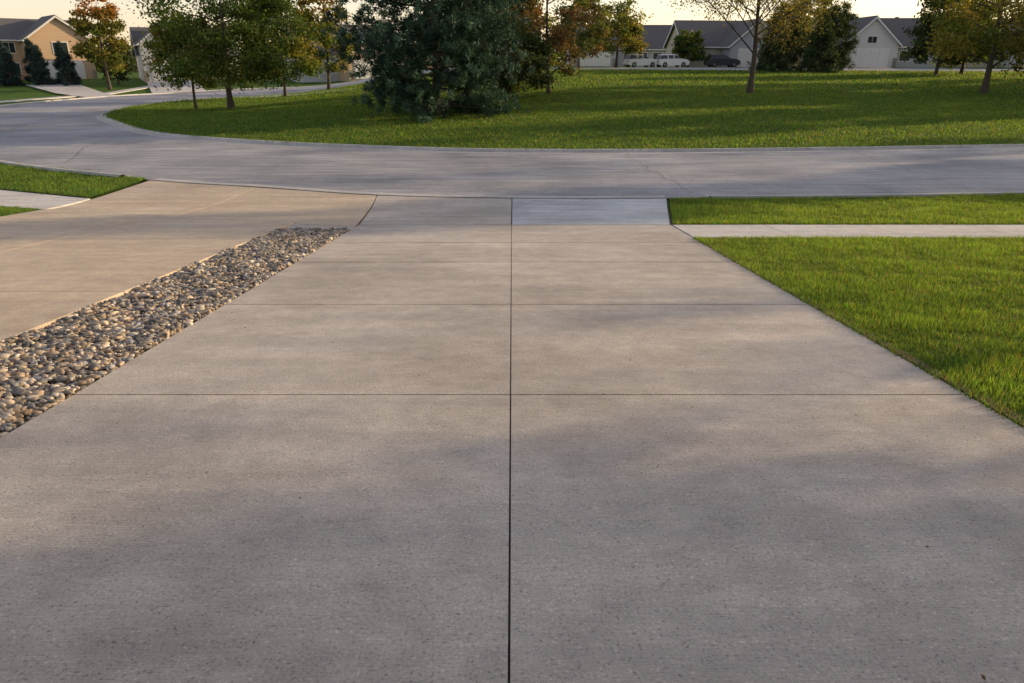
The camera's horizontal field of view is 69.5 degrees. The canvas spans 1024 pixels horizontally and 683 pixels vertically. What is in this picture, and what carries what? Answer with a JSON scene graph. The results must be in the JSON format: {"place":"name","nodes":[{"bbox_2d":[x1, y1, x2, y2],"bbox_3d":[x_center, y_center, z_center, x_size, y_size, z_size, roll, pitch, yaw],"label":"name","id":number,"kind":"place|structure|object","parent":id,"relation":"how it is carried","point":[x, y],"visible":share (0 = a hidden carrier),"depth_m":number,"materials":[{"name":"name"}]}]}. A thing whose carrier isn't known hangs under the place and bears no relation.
{"place":"outdoors","nodes":[
{"label":"outdoors","id":0,"kind":"place"},
{"bbox_2d":[0,204,39,216],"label":"lawn grass","id":1,"kind":"structure","parent":0,"point":[4,210],"depth_m":17.13,"materials":[{"name":"green plant"}]},
{"bbox_2d":[27,84,112,96],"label":"driveway","id":2,"kind":"structure","parent":0,"point":[80,90],"depth_m":86.89,"materials":[{"name":"concrete"}]},
{"bbox_2d":[0,99,145,197],"bbox_3d":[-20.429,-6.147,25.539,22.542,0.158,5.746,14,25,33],"label":"lawn grass","id":3,"kind":"structure","parent":0,"point":[58,174],"depth_m":22.08,"materials":[{"name":"green plant"}]},
{"bbox_2d":[147,81,204,92],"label":"driveway","id":4,"kind":"structure","parent":0,"point":[161,89],"depth_m":90.48,"materials":[{"name":"concrete"}]},
{"bbox_2d":[0,180,375,342],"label":"neighbor driveway","id":5,"kind":"structure","parent":0,"point":[56,264],"depth_m":13.05,"materials":[{"name":"beige concrete"}]},
{"bbox_2d":[239,88,355,97],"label":"park path","id":6,"kind":"structure","parent":0,"point":[289,94],"depth_m":71.67,"materials":[{"name":"concrete"}]},
{"bbox_2d":[151,178,665,197],"bbox_3d":[-3.580,-4.248,20.725,15.540,0.018,1.526,4,21,11],"label":"driveway gutter","id":7,"kind":"object","parent":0,"point":[360,192],"visible":1,"depth_m":20.05,"materials":[{"name":"grey concrete"}]},
{"bbox_2d":[12,196,808,682],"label":"driveway base","id":8,"kind":"object","parent":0,"point":[510,484],"visible":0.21,"depth_m":3.82,"materials":[{"name":"grey concrete"}]},
{"bbox_2d":[0,227,349,437],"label":"gravel bed","id":9,"kind":"object","parent":8,"relation":"on","point":[69,350],"visible":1,"depth_m":6.90,"materials":[{"name":"grey gravel"}]},
{"bbox_2d":[159,180,498,197],"bbox_3d":[-3.621,-4.183,20.546,15.554,0.014,1.197,4,21,11],"label":"gutter joint","id":10,"kind":"object","parent":8,"relation":"on","point":[338,192],"visible":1,"depth_m":20.36,"materials":[{"name":"grey concrete"}]},
{"bbox_2d":[0,62,1022,426],"bbox_3d":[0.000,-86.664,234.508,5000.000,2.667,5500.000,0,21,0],"label":"ground","id":11,"kind":"structure","parent":0,"point":[30,92],"depth_m":93.03,"materials":[{"name":"grey concrete"}]},
{"bbox_2d":[0,40,20,85],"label":"blue spruce","id":12,"kind":"object","parent":11,"relation":"on","point":[1,43],"visible":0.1,"depth_m":95.59,"materials":[{"name":"green plant"}]},
{"bbox_2d":[0,46,28,86],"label":"blue spruce","id":13,"kind":"object","parent":11,"relation":"on","point":[6,70],"visible":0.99,"depth_m":94.49,"materials":[{"name":"green plant"}]},
{"bbox_2d":[2,41,27,79],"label":"walls","id":14,"kind":"structure","parent":11,"relation":"on","point":[18,57],"depth_m":104.62,"materials":[{"name":"beige paint"}]},
{"bbox_2d":[9,43,15,52],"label":"window pane","id":15,"kind":"object","parent":14,"relation":"in","point":[12,47],"visible":1,"depth_m":103.82,"materials":[{"name":"black glass"}]},
{"bbox_2d":[17,15,54,39],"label":"roof","id":16,"kind":"structure","parent":14,"relation":"on","point":[38,23],"depth_m":103.63,"materials":[{"name":"grey"}]},
{"bbox_2d":[23,16,54,40],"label":"fascia","id":17,"kind":"structure","parent":16,"relation":"attached to","point":[41,26],"depth_m":102.24,"materials":[{"name":"white wood"}]},
{"bbox_2d":[0,18,73,39],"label":"roof","id":18,"kind":"structure","parent":14,"relation":"on","point":[13,28],"depth_m":105.27,"materials":[{"name":"grey"}]},
{"bbox_2d":[21,37,45,83],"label":"blue spruce","id":19,"kind":"object","parent":11,"relation":"on","point":[27,49],"visible":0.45,"depth_m":95.73,"materials":[{"name":"green plant"}]},
{"bbox_2d":[28,44,58,84],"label":"blue spruce","id":20,"kind":"object","parent":11,"relation":"on","point":[39,65],"visible":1,"depth_m":94.35,"materials":[{"name":"green plant"}]},
{"bbox_2d":[20,18,95,80],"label":"walls","id":21,"kind":"structure","parent":11,"relation":"on","point":[43,37],"depth_m":104.18,"materials":[{"name":"beige"}]},
{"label":"roof","id":22,"kind":"object","parent":21,"relation":"on","visible":0},
{"bbox_2d":[55,16,89,37],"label":"fascia","id":23,"kind":"structure","parent":22,"relation":"attached to","point":[67,24],"depth_m":103.98,"materials":[{"name":"white wood"}]},
{"bbox_2d":[52,39,68,83],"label":"blue spruce","id":24,"kind":"object","parent":11,"relation":"on","point":[58,48],"visible":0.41,"depth_m":95.70,"materials":[{"name":"green plant"}]},
{"bbox_2d":[44,61,86,78],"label":"garage trim","id":25,"kind":"structure","parent":11,"relation":"on","point":[74,70],"depth_m":107.03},
{"bbox_2d":[57,49,82,85],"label":"blue spruce","id":26,"kind":"object","parent":11,"relation":"on","point":[68,72],"visible":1,"depth_m":94.38,"materials":[{"name":"green plant"}]},
{"bbox_2d":[92,70,97,78],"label":"stone base","id":27,"kind":"object","parent":11,"relation":"on","point":[95,74],"visible":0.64,"depth_m":108.52,"materials":[{"name":"grey stone"}]},
{"bbox_2d":[66,0,133,89],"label":"autumn tree","id":28,"kind":"object","parent":11,"relation":"on","point":[97,55],"visible":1,"depth_m":87.00,"materials":[{"name":"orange plant"}]},
{"bbox_2d":[93,39,136,83],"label":"shrub","id":29,"kind":"object","parent":11,"relation":"on","point":[129,59],"visible":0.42,"depth_m":96.87,"materials":[{"name":"green plant"}]},
{"bbox_2d":[144,71,149,81],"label":"stone base","id":30,"kind":"object","parent":11,"relation":"on","point":[145,75],"visible":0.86,"depth_m":100.59,"materials":[{"name":"grey stone"}]},
{"bbox_2d":[138,25,194,82],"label":"walls","id":31,"kind":"structure","parent":11,"relation":"on","point":[145,67],"depth_m":100.24,"materials":[{"name":"white"}]},
{"bbox_2d":[134,24,158,44],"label":"roof","id":32,"kind":"structure","parent":31,"relation":"on","point":[143,36],"depth_m":100.12,"materials":[{"name":"grey"}]},
{"bbox_2d":[135,54,239,78],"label":"walls","id":33,"kind":"structure","parent":11,"relation":"on","point":[138,66],"depth_m":108.13,"materials":[{"name":"white"}]},
{"bbox_2d":[129,27,238,55],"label":"roof","id":34,"kind":"structure","parent":33,"relation":"on","point":[137,31],"depth_m":104.45,"materials":[{"name":"grey"}]},
{"bbox_2d":[95,32,565,71],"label":"distant trees","id":35,"kind":"object","parent":11,"relation":"on","point":[556,56],"visible":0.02,"depth_m":173.23,"materials":[{"name":"green plant"}]},
{"bbox_2d":[280,32,402,82],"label":"walls","id":36,"kind":"structure","parent":11,"relation":"on","point":[334,77],"depth_m":101.01,"materials":[{"name":"grey"}]},
{"bbox_2d":[288,24,393,55],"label":"roof","id":37,"kind":"structure","parent":36,"relation":"on","point":[335,53],"depth_m":101.32,"materials":[{"name":"grey"}]},
{"bbox_2d":[338,47,384,80],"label":"walls","id":38,"kind":"structure","parent":11,"relation":"on","point":[343,76],"depth_m":100.20,"materials":[{"name":"beige"}]},
{"bbox_2d":[96,69,1023,153],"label":"park curb","id":39,"kind":"structure","parent":11,"relation":"on","point":[110,121],"depth_m":30.42,"materials":[{"name":"concrete"}]},
{"bbox_2d":[545,0,617,68],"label":"shade tree","id":40,"kind":"object","parent":11,"relation":"on","point":[601,32],"visible":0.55,"depth_m":90.52,"materials":[{"name":"green plant"}]},
{"bbox_2d":[572,43,615,66],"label":"walls","id":41,"kind":"structure","parent":11,"relation":"on","point":[612,57],"depth_m":124.81,"materials":[{"name":"grey"}]},
{"bbox_2d":[580,50,609,65],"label":"garage trim","id":42,"kind":"structure","parent":41,"relation":"attached to","point":[587,62],"depth_m":124.82,"materials":[{"name":"white"}]},
{"bbox_2d":[566,50,665,66],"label":"walls","id":43,"kind":"structure","parent":11,"relation":"on","point":[621,56],"depth_m":127.80,"materials":[{"name":"grey"}]},
{"bbox_2d":[569,25,671,48],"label":"roof","id":44,"kind":"structure","parent":43,"relation":"on","point":[656,36],"depth_m":128.68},
{"bbox_2d":[588,0,653,67],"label":"shade tree","id":45,"kind":"object","parent":11,"relation":"on","point":[626,36],"visible":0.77,"depth_m":96.62,"materials":[{"name":"green plant"}]},
{"bbox_2d":[622,54,656,66],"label":"parked car","id":46,"kind":"object","parent":11,"relation":"on","point":[634,61],"visible":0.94,"depth_m":100.40,"materials":[{"name":"white paint"}]},
{"bbox_2d":[655,54,688,66],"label":"parked car","id":47,"kind":"object","parent":11,"relation":"on","point":[664,60],"visible":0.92,"depth_m":101.02,"materials":[{"name":"white paint"}]},
{"bbox_2d":[671,28,709,67],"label":"shade tree","id":48,"kind":"object","parent":11,"relation":"on","point":[683,42],"visible":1,"depth_m":102.86,"materials":[{"name":"green plant"}]},
{"bbox_2d":[704,54,739,66],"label":"parked car","id":49,"kind":"object","parent":11,"relation":"on","point":[714,60],"visible":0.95,"depth_m":102.74,"materials":[{"name":"grey paint"}]},
{"bbox_2d":[666,28,794,66],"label":"walls","id":50,"kind":"structure","parent":11,"relation":"on","point":[711,51],"depth_m":108.16,"materials":[{"name":"beige paint"}]},
{"bbox_2d":[664,24,674,47],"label":"roof","id":51,"kind":"structure","parent":50,"relation":"on","point":[670,34],"depth_m":112.87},
{"bbox_2d":[674,20,768,46],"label":"roof","id":52,"kind":"structure","parent":50,"relation":"on","point":[716,33],"depth_m":109.04,"materials":[{"name":"grey"}]},
{"bbox_2d":[720,23,770,66],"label":"walls","id":53,"kind":"structure","parent":11,"relation":"on","point":[732,50],"depth_m":104.34,"materials":[{"name":"grey paint"}]},
{"bbox_2d":[720,19,755,46],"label":"roof","id":54,"kind":"structure","parent":53,"relation":"on","point":[731,38],"depth_m":105.78,"materials":[{"name":"grey"}]},
{"bbox_2d":[728,20,760,48],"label":"fascia","id":55,"kind":"structure","parent":54,"relation":"attached to","point":[741,36],"depth_m":103.43,"materials":[{"name":"white wood"}]},
{"bbox_2d":[761,0,808,69],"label":"spruce tree","id":56,"kind":"object","parent":11,"relation":"on","point":[795,57],"visible":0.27,"depth_m":90.80,"materials":[{"name":"green plant"}]},
{"bbox_2d":[790,0,833,67],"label":"shade tree","id":57,"kind":"object","parent":11,"relation":"on","point":[808,32],"visible":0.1,"depth_m":97.94,"materials":[{"name":"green plant"}]},
{"bbox_2d":[804,1,859,70],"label":"spruce tree","id":58,"kind":"object","parent":11,"relation":"on","point":[843,29],"visible":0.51,"depth_m":88.50,"materials":[{"name":"green plant"}]},
{"bbox_2d":[834,19,898,67],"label":"walls","id":59,"kind":"structure","parent":11,"relation":"on","point":[876,27],"depth_m":101.42,"materials":[{"name":"white"}]},
{"bbox_2d":[837,15,877,46],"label":"roof","id":60,"kind":"structure","parent":59,"relation":"on","point":[863,22],"depth_m":102.06,"materials":[{"name":"grey"}]},
{"bbox_2d":[842,16,877,46],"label":"fascia","id":61,"kind":"structure","parent":60,"relation":"attached to","point":[865,26],"depth_m":100.35,"materials":[{"name":"white wood"}]},
{"bbox_2d":[866,36,877,43],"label":"window frame","id":62,"kind":"object","parent":59,"relation":"attached to","point":[872,40],"visible":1,"depth_m":101.32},
{"bbox_2d":[878,16,903,46],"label":"roof","id":63,"kind":"structure","parent":59,"relation":"on","point":[892,32],"depth_m":100.78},
{"bbox_2d":[877,17,903,47],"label":"fascia","id":64,"kind":"structure","parent":63,"relation":"attached to","point":[889,31],"depth_m":100.62,"materials":[{"name":"white wood"}]},
{"bbox_2d":[795,46,940,67],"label":"walls","id":65,"kind":"structure","parent":11,"relation":"on","point":[911,64],"depth_m":105.79,"materials":[{"name":"grey"}]},
{"bbox_2d":[813,18,920,45],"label":"roof","id":66,"kind":"structure","parent":65,"relation":"on","point":[895,26],"depth_m":106.71,"materials":[{"name":"grey"}]},
{"bbox_2d":[892,58,896,67],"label":"stone base","id":67,"kind":"object","parent":11,"relation":"on","point":[894,63],"visible":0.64,"depth_m":102.41,"materials":[{"name":"grey stone"}]},
{"bbox_2d":[942,51,1005,66],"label":"walls","id":68,"kind":"structure","parent":11,"relation":"on","point":[976,65],"depth_m":107.71,"materials":[{"name":"beige"}]},
{"bbox_2d":[1002,51,1023,67],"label":"walls","id":69,"kind":"structure","parent":11,"relation":"on","point":[1006,66],"depth_m":106.19,"materials":[{"name":"white"}]},
{"bbox_2d":[0,0,1022,61],"label":"sky","id":70,"kind":"structure","parent":0,"point":[664,14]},
{"bbox_2d":[0,195,1023,682],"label":"concrete driveway","id":71,"kind":"structure","parent":0,"point":[718,481],"depth_m":3.79,"materials":[{"name":"grey concrete"}]},
{"bbox_2d":[117,201,985,679],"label":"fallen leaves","id":72,"kind":"object","parent":71,"relation":"on","point":[855,415],"visible":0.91,"depth_m":3.91,"materials":[{"name":"brown plant"}]},
{"bbox_2d":[0,67,1023,198],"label":"road","id":73,"kind":"structure","parent":0,"point":[63,132],"depth_m":25.82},
{"bbox_2d":[0,78,372,177],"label":"street curb","id":74,"kind":"structure","parent":73,"relation":"on","point":[61,169],"depth_m":62.45,"materials":[{"name":"concrete"}]},
{"bbox_2d":[427,164,708,165],"bbox_3d":[3.000,-6.231,25.982,12.001,0.001,0.362,-1,21,-2],"label":"road crack","id":75,"kind":"object","parent":73,"relation":"on","point":[550,164],"visible":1,"depth_m":26.00,"materials":[{"name":"black asphalt"}]},
{"bbox_2d":[705,191,1023,198],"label":"street curb","id":76,"kind":"structure","parent":73,"relation":"on","point":[855,195],"depth_m":19.67,"materials":[{"name":"concrete"}]},
{"bbox_2d":[0,86,1023,237],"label":"sidewalk","id":77,"kind":"structure","parent":0,"point":[25,199],"depth_m":14.03,"materials":[{"name":"concrete"}]},
{"bbox_2d":[102,68,1023,149],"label":"park lawn","id":78,"kind":"structure","parent":0,"point":[622,142],"depth_m":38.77,"materials":[{"name":"green plant"}]},
{"bbox_2d":[141,12,228,108],"bbox_3d":[-23.388,-20.238,53.496,6.152,6.750,6.409,0,21,0],"label":"shade tree","id":79,"kind":"object","parent":78,"relation":"on","point":[161,55],"visible":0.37,"depth_m":52.31,"materials":[{"name":"green plant"}]},
{"bbox_2d":[115,0,308,108],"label":"shade tree","id":80,"kind":"object","parent":78,"relation":"on","point":[242,12],"visible":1,"depth_m":50.10,"materials":[{"name":"green plant"}]},
{"bbox_2d":[233,0,334,96],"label":"shade tree","id":81,"kind":"object","parent":78,"relation":"on","point":[312,65],"visible":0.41,"depth_m":66.73,"materials":[{"name":"green plant"}]},
{"bbox_2d":[292,0,354,89],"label":"autumn tree","id":82,"kind":"object","parent":78,"relation":"on","point":[327,44],"visible":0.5,"depth_m":72.83,"materials":[{"name":"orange plant"}]},
{"bbox_2d":[316,0,535,123],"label":"pine tree","id":83,"kind":"object","parent":78,"relation":"on","point":[464,31],"visible":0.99,"depth_m":39.22,"materials":[{"name":"green plant"}]},
{"bbox_2d":[456,0,556,89],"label":"shade tree","id":84,"kind":"object","parent":78,"relation":"on","point":[552,18],"visible":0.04,"depth_m":56.41,"materials":[{"name":"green plant"}]},
{"bbox_2d":[458,20,562,99],"bbox_3d":[-0.104,-18.830,49.303,7.364,5.372,7.528,0,21,0],"label":"shrub","id":85,"kind":"object","parent":78,"relation":"on","point":[538,79],"visible":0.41,"depth_m":48.91,"materials":[{"name":"green plant"}]},
{"bbox_2d":[497,0,603,93],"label":"autumn tree","id":86,"kind":"object","parent":78,"relation":"on","point":[558,36],"visible":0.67,"depth_m":52.13,"materials":[{"name":"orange plant"}]},
{"bbox_2d":[661,0,855,93],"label":"bare tree","id":87,"kind":"object","parent":78,"relation":"on","point":[796,15],"visible":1,"depth_m":54.74,"materials":[{"name":"brown plant"}]},
{"bbox_2d":[746,11,791,71],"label":"spruce tree","id":88,"kind":"object","parent":78,"relation":"on","point":[777,58],"visible":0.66,"depth_m":88.45,"materials":[{"name":"green plant"}]},
{"bbox_2d":[794,7,840,73],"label":"spruce tree","id":89,"kind":"object","parent":78,"relation":"on","point":[814,52],"visible":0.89,"depth_m":86.82,"materials":[{"name":"green plant"}]},
{"bbox_2d":[896,0,985,74],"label":"shade tree","id":90,"kind":"object","parent":78,"relation":"on","point":[920,33],"visible":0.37,"depth_m":81.41,"materials":[{"name":"green plant"}]},
{"bbox_2d":[910,0,1023,93],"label":"shade tree","id":91,"kind":"object","parent":78,"relation":"on","point":[993,41],"visible":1,"depth_m":58.02,"materials":[{"name":"green plant"}]},
{"bbox_2d":[931,0,1012,73],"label":"shade tree","id":92,"kind":"object","parent":78,"relation":"on","point":[985,58],"visible":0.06,"depth_m":82.11,"materials":[{"name":"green plant"}]},
{"bbox_2d":[668,192,1023,224],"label":"verge lawn","id":93,"kind":"structure","parent":0,"point":[913,200],"depth_m":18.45,"materials":[{"name":"green plant"}]},
{"bbox_2d":[852,54,860,57],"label":"garage panel","id":94,"kind":"structure","parent":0,"point":[856,56],"depth_m":102.06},
{"bbox_2d":[693,234,1023,427],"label":"front lawn","id":95,"kind":"structure","parent":0,"point":[934,351],"depth_m":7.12,"materials":[{"name":"green plant"}]},
{"bbox_2d":[705,241,1023,424],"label":"soil edge","id":96,"kind":"object","parent":95,"relation":"on","point":[944,377],"visible":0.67,"depth_m":5.77,"materials":[{"name":"brown soil"}]},
{"bbox_2d":[860,58,868,61],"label":"garage panel","id":97,"kind":"structure","parent":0,"point":[864,60],"depth_m":102.25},
{"bbox_2d":[861,54,869,57],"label":"garage panel","id":98,"kind":"structure","parent":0,"point":[865,55],"depth_m":102.02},
{"bbox_2d":[862,49,870,53],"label":"garage panel","id":99,"kind":"structure","parent":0,"point":[865,51],"depth_m":101.83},
{"bbox_2d":[853,67,888,67],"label":"driveway","id":100,"kind":"structure","parent":0,"point":[870,67],"depth_m":101.30,"materials":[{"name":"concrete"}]},
{"bbox_2d":[849,48,889,66],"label":"garage trim","id":101,"kind":"structure","parent":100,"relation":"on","point":[869,57],"depth_m":102.12,"materials":[{"name":"white"}]},
{"bbox_2d":[868,63,876,66],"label":"garage panel","id":102,"kind":"structure","parent":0,"point":[872,65],"depth_m":102.48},
{"bbox_2d":[869,58,877,61],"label":"garage panel","id":103,"kind":"structure","parent":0,"point":[873,59],"depth_m":102.25,"materials":[{"name":"white metal"}]},
{"bbox_2d":[870,54,878,57],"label":"garage panel","id":104,"kind":"structure","parent":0,"point":[874,55],"depth_m":102.02,"materials":[{"name":"white metal"}]},
{"bbox_2d":[870,49,879,53],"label":"garage panel","id":105,"kind":"structure","parent":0,"point":[874,51],"depth_m":101.83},
{"bbox_2d":[877,63,885,66],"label":"garage panel","id":106,"kind":"structure","parent":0,"point":[881,64],"depth_m":102.48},
{"bbox_2d":[878,58,886,61],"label":"garage panel","id":107,"kind":"structure","parent":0,"point":[882,59],"depth_m":102.22,"materials":[{"name":"white metal"}]},
{"bbox_2d":[879,54,887,57],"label":"garage panel","id":108,"kind":"structure","parent":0,"point":[883,55],"depth_m":102.02,"materials":[{"name":"white metal"}]},
{"bbox_2d":[879,49,888,53],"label":"garage panel","id":109,"kind":"structure","parent":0,"point":[883,51],"depth_m":101.83,"materials":[{"name":"white metal"}]},
{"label":"far driveway","id":110,"kind":"structure","parent":0,"visible":0},
{"bbox_2d":[737,48,760,66],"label":"garage trim","id":111,"kind":"structure","parent":110,"relation":"on","point":[739,49],"depth_m":104.61,"materials":[{"name":"white"}]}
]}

